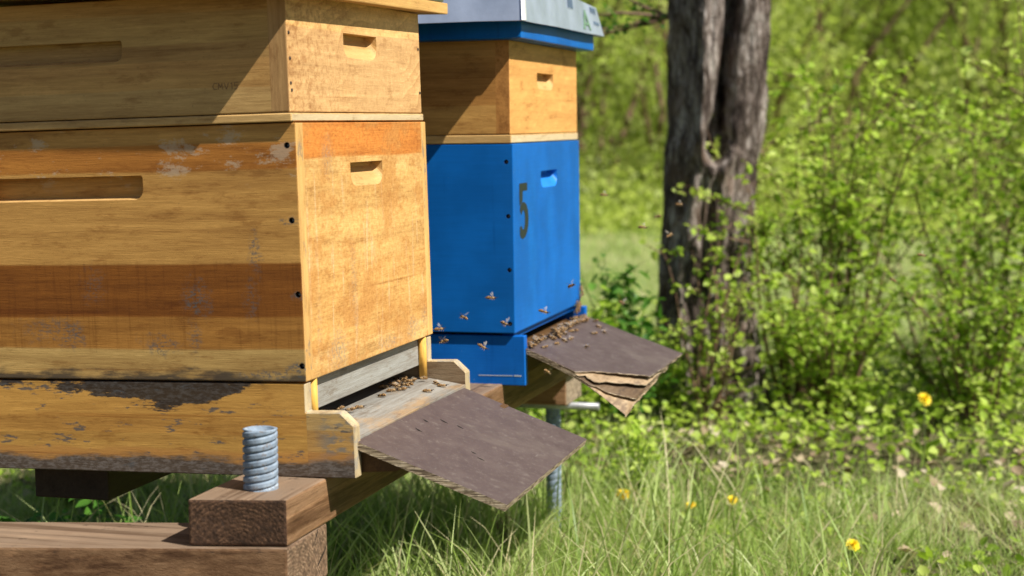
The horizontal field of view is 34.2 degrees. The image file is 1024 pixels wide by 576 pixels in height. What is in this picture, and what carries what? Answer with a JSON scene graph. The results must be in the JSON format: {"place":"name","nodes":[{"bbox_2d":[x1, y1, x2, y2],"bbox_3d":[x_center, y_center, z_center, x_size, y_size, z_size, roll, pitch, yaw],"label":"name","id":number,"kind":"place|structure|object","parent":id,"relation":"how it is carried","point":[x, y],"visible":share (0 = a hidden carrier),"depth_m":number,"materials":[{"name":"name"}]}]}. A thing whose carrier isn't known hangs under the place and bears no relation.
{"place":"outdoors","nodes":[
{"label":"outdoors","id":0,"kind":"place"},
{"bbox_2d":[0,137,1023,575],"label":"ground","id":1,"kind":"structure","parent":0,"point":[762,449],"depth_m":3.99,"materials":[{"name":"green plant"}]},
{"bbox_2d":[0,498,142,522],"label":"weed","id":2,"kind":"object","parent":1,"relation":"on","point":[80,503],"visible":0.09,"depth_m":2.90,"materials":[{"name":"green plant"}]},
{"bbox_2d":[43,497,113,508],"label":"weed","id":3,"kind":"object","parent":1,"relation":"on","point":[49,500],"visible":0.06,"depth_m":3.40,"materials":[{"name":"green plant"}]},
{"bbox_2d":[0,362,599,575],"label":"hive stand","id":4,"kind":"object","parent":1,"relation":"on","point":[232,527],"visible":0.41,"depth_m":1.86,"materials":[{"name":"brown wood"}]},
{"bbox_2d":[242,425,278,491],"bbox_3d":[-0.284,0.202,1.881,0.040,0.089,0.040,2,6,16],"label":"ribbed post","id":5,"kind":"object","parent":4,"relation":"on","point":[260,456],"visible":0.75,"depth_m":1.86,"materials":[{"name":"silver metal"}]},
{"bbox_2d":[0,0,586,510],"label":"beehive","id":6,"kind":"object","parent":4,"relation":"on","point":[214,230],"visible":0.99,"depth_m":1.98,"materials":[{"name":"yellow wood"}]},
{"bbox_2d":[342,407,355,411],"bbox_3d":[-0.201,0.150,2.060,0.018,0.006,0.011,-12,13,-17],"label":"honey bee","id":7,"kind":"object","parent":6,"relation":"on","point":[351,409],"visible":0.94,"depth_m":2.06,"materials":[{"name":"beige"}]},
{"bbox_2d":[379,384,389,387],"bbox_3d":[-0.172,0.133,2.260,0.019,0.006,0.011,0,2,-12],"label":"honey bee","id":8,"kind":"object","parent":6,"relation":"on","point":[383,386],"visible":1,"depth_m":2.26,"materials":[{"name":"beige"}]},
{"bbox_2d":[386,388,398,391],"bbox_3d":[-0.160,0.136,2.224,0.018,0.006,0.011,-4,7,-15],"label":"honey bee","id":9,"kind":"object","parent":6,"relation":"on","point":[390,390],"visible":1,"depth_m":2.22,"materials":[{"name":"beige"}]},
{"bbox_2d":[401,0,682,417],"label":"beehive","id":10,"kind":"object","parent":4,"relation":"on","point":[498,95],"visible":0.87,"depth_m":2.61,"materials":[{"name":"blue paint"}]},
{"bbox_2d":[438,339,447,343],"bbox_3d":[-0.103,0.077,2.456,0.015,0.014,0.016,-2,6,-16],"label":"honey bee","id":11,"kind":"object","parent":10,"relation":"attached to","point":[443,341],"visible":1,"depth_m":2.45,"materials":[{"name":"beige"}]},
{"bbox_2d":[485,296,497,299],"bbox_3d":[-0.029,0.013,2.502,0.017,0.012,0.015,-6,7,-41],"label":"honey bee","id":12,"kind":"object","parent":10,"relation":"attached to","point":[490,297],"visible":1,"depth_m":2.50,"materials":[{"name":"beige"}]},
{"bbox_2d":[492,508,511,560],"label":"dry stalks","id":13,"kind":"object","parent":1,"relation":"on","point":[505,536],"visible":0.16,"depth_m":2.92,"materials":[{"name":"beige plant"}]},
{"bbox_2d":[0,300,1023,575],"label":"ground cover","id":14,"kind":"object","parent":1,"relation":"on","point":[912,398],"visible":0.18,"depth_m":3.90,"materials":[{"name":"green plant"}]},
{"bbox_2d":[21,371,1023,575],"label":"leaf litter","id":15,"kind":"object","parent":1,"relation":"on","point":[941,452],"visible":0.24,"depth_m":3.73,"materials":[{"name":"brown plant"}]},
{"bbox_2d":[517,386,582,419],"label":"weed","id":16,"kind":"object","parent":1,"relation":"on","point":[534,412],"visible":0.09,"depth_m":3.90,"materials":[{"name":"green plant"}]},
{"bbox_2d":[561,285,639,433],"bbox_3d":[0.146,0.181,4.162,0.333,0.394,0.295,-4,7,-33],"label":"leafy herb","id":17,"kind":"object","parent":1,"relation":"on","point":[588,394],"visible":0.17,"depth_m":4.14,"materials":[{"name":"green plant"}]},
{"bbox_2d":[589,431,661,493],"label":"weed","id":18,"kind":"object","parent":1,"relation":"on","point":[603,452],"visible":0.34,"depth_m":3.52,"materials":[{"name":"green plant"}]},
{"bbox_2d":[610,489,648,524],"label":"dandelion","id":19,"kind":"object","parent":1,"relation":"on","point":[626,491],"visible":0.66,"depth_m":3.23,"materials":[{"name":"yellow plant"}]},
{"bbox_2d":[580,253,679,431],"bbox_3d":[0.265,0.139,4.182,0.330,0.458,0.244,1,6,16],"label":"leafy herb","id":20,"kind":"object","parent":1,"relation":"on","point":[633,298],"visible":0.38,"depth_m":4.16,"materials":[{"name":"green plant"}]},
{"bbox_2d":[605,401,665,504],"bbox_3d":[0.253,0.332,3.343,0.118,0.246,0.115,-6,8,-42],"label":"weed","id":21,"kind":"object","parent":1,"relation":"on","point":[636,428],"visible":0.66,"depth_m":3.33,"materials":[{"name":"green plant"}]},
{"bbox_2d":[644,321,725,427],"bbox_3d":[0.407,0.226,4.285,0.260,0.274,0.221,-5,7,-39],"label":"leafy herb","id":22,"kind":"object","parent":1,"relation":"on","point":[677,371],"visible":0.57,"depth_m":4.26,"materials":[{"name":"green plant"}]},
{"bbox_2d":[598,0,771,418],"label":"old tree","id":23,"kind":"object","parent":1,"relation":"on","point":[718,57],"visible":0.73,"depth_m":4.36,"materials":[{"name":"grey plant"}]},
{"bbox_2d":[669,440,714,496],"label":"dry stalks","id":24,"kind":"object","parent":1,"relation":"on","point":[702,470],"visible":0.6,"depth_m":3.46,"materials":[{"name":"beige plant"}]},
{"bbox_2d":[686,502,727,545],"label":"dandelion","id":25,"kind":"object","parent":1,"relation":"on","point":[716,513],"visible":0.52,"depth_m":3.13,"materials":[{"name":"green plant"}]},
{"bbox_2d":[638,204,791,431],"bbox_3d":[0.528,0.077,4.189,0.308,0.578,0.303,3,7,36],"label":"climbing plant","id":26,"kind":"object","parent":1,"relation":"on","point":[701,392],"visible":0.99,"depth_m":4.17,"materials":[{"name":"green plant"}]},
{"bbox_2d":[693,495,757,533],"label":"dandelion","id":27,"kind":"object","parent":1,"relation":"on","point":[730,500],"visible":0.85,"depth_m":3.18,"materials":[{"name":"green plant"}]},
{"bbox_2d":[672,115,895,407],"bbox_3d":[0.732,-0.065,4.410,0.550,0.789,0.508,1,6,16],"label":"shrub","id":28,"kind":"object","parent":1,"relation":"on","point":[765,230],"visible":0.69,"depth_m":4.39,"materials":[{"name":"green plant"}]},
{"bbox_2d":[560,0,1023,250],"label":"thicket","id":29,"kind":"object","parent":1,"relation":"on","point":[643,189],"visible":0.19,"depth_m":13.56,"materials":[{"name":"green plant"}]},
{"bbox_2d":[576,0,1023,156],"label":"wood","id":30,"kind":"object","parent":1,"relation":"on","point":[809,92],"visible":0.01,"depth_m":32.24,"materials":[{"name":"green plant"}]},
{"bbox_2d":[711,251,901,422],"bbox_3d":[0.806,0.132,4.249,0.414,0.442,0.510,5,8,43],"label":"bush","id":31,"kind":"object","parent":1,"relation":"on","point":[821,369],"visible":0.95,"depth_m":4.24,"materials":[{"name":"green plant"}]},
{"bbox_2d":[752,96,882,318],"bbox_3d":[0.802,-0.104,4.576,0.495,0.839,0.334,-1,6,-5],"label":"sapling","id":32,"kind":"object","parent":1,"relation":"on","point":[773,180],"visible":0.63,"depth_m":4.49,"materials":[{"name":"green plant"}]},
{"bbox_2d":[820,539,859,575],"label":"dandelion","id":33,"kind":"object","parent":1,"relation":"on","point":[853,543],"visible":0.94,"depth_m":2.85,"materials":[{"name":"yellow plant"}]},
{"bbox_2d":[760,47,1020,399],"bbox_3d":[1.000,-0.187,4.624,0.862,0.999,0.763,-3,6,-19],"label":"shrub","id":34,"kind":"object","parent":1,"relation":"on","point":[815,163],"visible":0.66,"depth_m":4.50,"materials":[{"name":"green plant"}]},
{"bbox_2d":[790,95,1023,356],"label":"shrub","id":35,"kind":"object","parent":1,"relation":"on","point":[1010,115],"visible":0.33,"depth_m":5.51,"materials":[{"name":"green plant"}]},
{"bbox_2d":[912,393,956,457],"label":"dandelion","id":36,"kind":"object","parent":1,"relation":"on","point":[924,398],"visible":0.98,"depth_m":3.81,"materials":[{"name":"yellow plant"}]},
{"bbox_2d":[856,30,1023,388],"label":"shrub","id":37,"kind":"object","parent":1,"relation":"on","point":[978,257],"visible":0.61,"depth_m":4.79,"materials":[{"name":"green plant"}]},
{"bbox_2d":[868,245,1023,425],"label":"bush","id":38,"kind":"object","parent":1,"relation":"on","point":[976,380],"visible":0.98,"depth_m":4.20,"materials":[{"name":"green plant"}]},
{"bbox_2d":[935,0,1023,299],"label":"shrub","id":39,"kind":"object","parent":1,"relation":"on","point":[967,70],"visible":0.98,"depth_m":4.32,"materials":[{"name":"green plant"}]},
{"bbox_2d":[1004,340,1023,349],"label":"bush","id":40,"kind":"object","parent":1,"relation":"on","point":[1017,345],"visible":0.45,"depth_m":4.17,"materials":[{"name":"green plant"}]},
{"bbox_2d":[1013,177,1023,184],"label":"shrub","id":41,"kind":"object","parent":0,"point":[1019,180],"visible":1,"depth_m":4.63,"materials":[{"name":"green plant"}]}
]}

